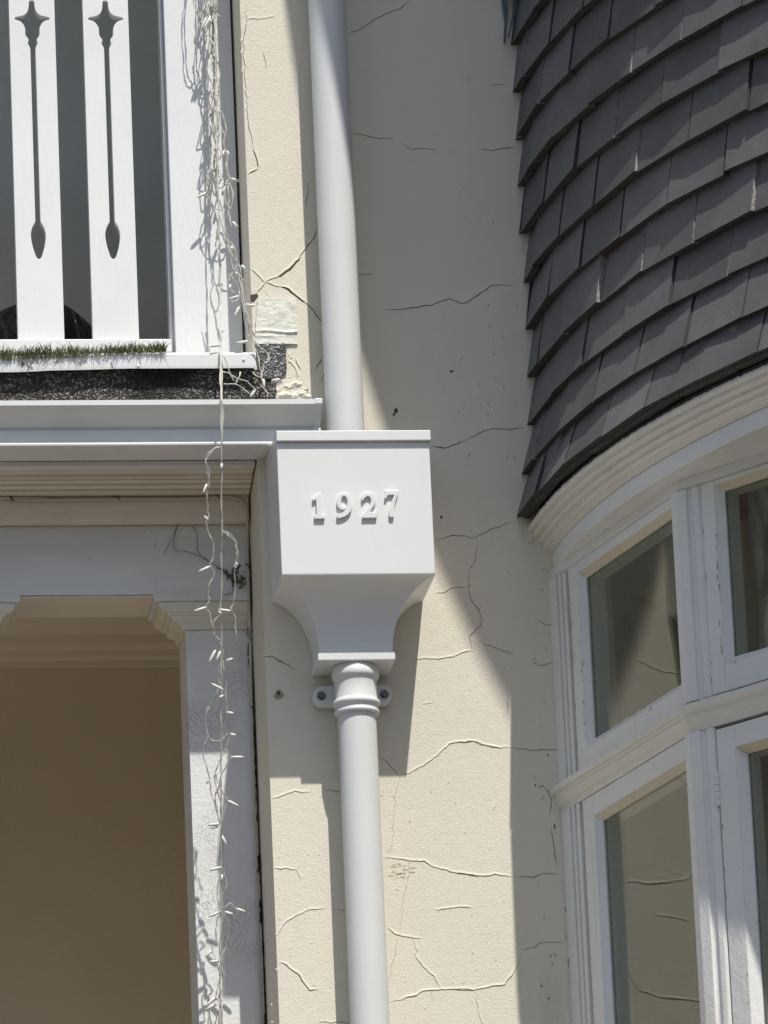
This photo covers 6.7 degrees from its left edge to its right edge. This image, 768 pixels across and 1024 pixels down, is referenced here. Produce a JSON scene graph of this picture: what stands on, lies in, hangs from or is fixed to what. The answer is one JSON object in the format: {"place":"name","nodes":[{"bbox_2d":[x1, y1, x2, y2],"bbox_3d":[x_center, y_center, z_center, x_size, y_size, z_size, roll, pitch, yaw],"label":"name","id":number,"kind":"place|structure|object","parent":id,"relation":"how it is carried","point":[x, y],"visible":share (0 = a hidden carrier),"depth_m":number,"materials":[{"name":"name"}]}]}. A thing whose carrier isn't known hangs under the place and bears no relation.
{"place":"outdoors","nodes":[
{"label":"outdoors","id":0,"kind":"place"},
{"bbox_2d":[0,305,91,339],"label":"refuse bag","id":1,"kind":"object","parent":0,"point":[77,326],"visible":0.18,"depth_m":12.61,"materials":[{"name":"black plastic"}]},
{"label":"ground","id":2,"kind":"structure","parent":0,"visible":0},
{"bbox_2d":[230,0,634,1023],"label":"house wall","id":3,"kind":"structure","parent":2,"relation":"on","point":[474,880],"depth_m":12.20,"materials":[{"name":"beige paint"}]},
{"bbox_2d":[0,460,266,1023],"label":"porch","id":4,"kind":"object","parent":3,"relation":"attached to","point":[110,848],"visible":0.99,"depth_m":13.20,"materials":[{"name":"white paint"}]},
{"bbox_2d":[0,368,251,461],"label":"balcony floor","id":5,"kind":"structure","parent":4,"relation":"on","point":[144,369],"depth_m":12.26,"materials":[{"name":"wood"}]},
{"bbox_2d":[0,0,167,338],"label":"balcony wall","id":6,"kind":"structure","parent":5,"relation":"on","point":[148,181],"depth_m":13.66,"materials":[{"name":"grey paint"}]},
{"bbox_2d":[0,0,242,355],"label":"balustrade","id":7,"kind":"object","parent":5,"relation":"on","point":[192,258],"visible":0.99,"depth_m":12.46,"materials":[{"name":"white paint"}]},
{"bbox_2d":[0,352,255,372],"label":"edge trim","id":8,"kind":"structure","parent":5,"relation":"attached to","point":[176,360],"depth_m":12.20,"materials":[{"name":"white metal"}]},
{"bbox_2d":[0,338,173,360],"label":"artificial grass","id":9,"kind":"structure","parent":8,"relation":"on","point":[72,352],"depth_m":12.19,"materials":[{"name":"green"}]},
{"bbox_2d":[0,369,275,400],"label":"roofing felt","id":10,"kind":"object","parent":5,"relation":"attached to","point":[146,385],"visible":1,"depth_m":12.21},
{"bbox_2d":[0,494,262,1023],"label":"cable","id":11,"kind":"object","parent":4,"relation":"attached to","point":[44,498],"visible":1,"depth_m":12.27,"materials":[{"name":"black plastic"}]},
{"bbox_2d":[0,398,321,460],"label":"gutter","id":12,"kind":"object","parent":4,"relation":"attached to","point":[74,430],"visible":0.91,"depth_m":12.12,"materials":[{"name":"white metal"}]},
{"bbox_2d":[140,525,250,640],"bbox_3d":[-0.354,0.107,12.300,0.202,0.280,0.002,0,-17,-7],"label":"cobweb","id":13,"kind":"object","parent":4,"relation":"attached to","point":[239,582],"visible":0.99,"depth_m":12.30,"materials":[{"name":"grey"}]},
{"bbox_2d":[193,0,280,1023],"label":"fairy lights","id":14,"kind":"object","parent":3,"relation":"hanging from","point":[212,11],"visible":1,"depth_m":12.21,"materials":[{"name":"grey plastic"}]},
{"bbox_2d":[256,344,286,378],"bbox_3d":[-0.209,-0.281,12.255,0.057,0.069,0.007,0,-17,-7],"label":"felt scrap","id":15,"kind":"object","parent":3,"relation":"attached to","point":[275,367],"visible":1,"depth_m":12.25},
{"bbox_2d":[254,298,297,344],"bbox_3d":[-0.203,-0.357,12.278,0.082,0.091,0.008,0,-17,-7],"label":"tape patch","id":16,"kind":"object","parent":3,"relation":"attached to","point":[276,320],"visible":1,"depth_m":12.28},
{"bbox_2d":[308,0,364,430],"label":"downpipe","id":17,"kind":"object","parent":3,"relation":"attached to","point":[336,228],"visible":0.9,"depth_m":12.26,"materials":[{"name":"white metal"}]},
{"bbox_2d":[266,430,434,675],"bbox_3d":[-0.059,0.076,12.069,0.285,0.416,0.190,0,-17,-7],"label":"rainwater hopper","id":18,"kind":"object","parent":3,"relation":"attached to","point":[351,546],"visible":1,"depth_m":12.01,"materials":[{"name":"white metal"}]},
{"bbox_2d":[312,661,391,1023],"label":"downpipe","id":19,"kind":"object","parent":3,"relation":"attached to","point":[355,696],"visible":1,"depth_m":11.92,"materials":[{"name":"grey metal"}]},
{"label":"pavement","id":20,"kind":"structure","parent":0,"visible":0},
{"bbox_2d":[501,0,767,1023],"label":"bay window","id":21,"kind":"structure","parent":20,"relation":"on","point":[643,134],"depth_m":11.81,"materials":[{"name":"white wood"}]},
{"bbox_2d":[740,510,767,875],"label":"side curtain","id":22,"kind":"object","parent":21,"relation":"hanging from","point":[751,613],"visible":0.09,"depth_m":11.76,"materials":[{"name":"beige fabric"}]},
{"bbox_2d":[746,486,767,649],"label":"plastic film","id":23,"kind":"object","parent":21,"relation":"attached to","point":[757,555],"visible":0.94,"depth_m":11.63,"materials":[{"name":"white"}]}
]}

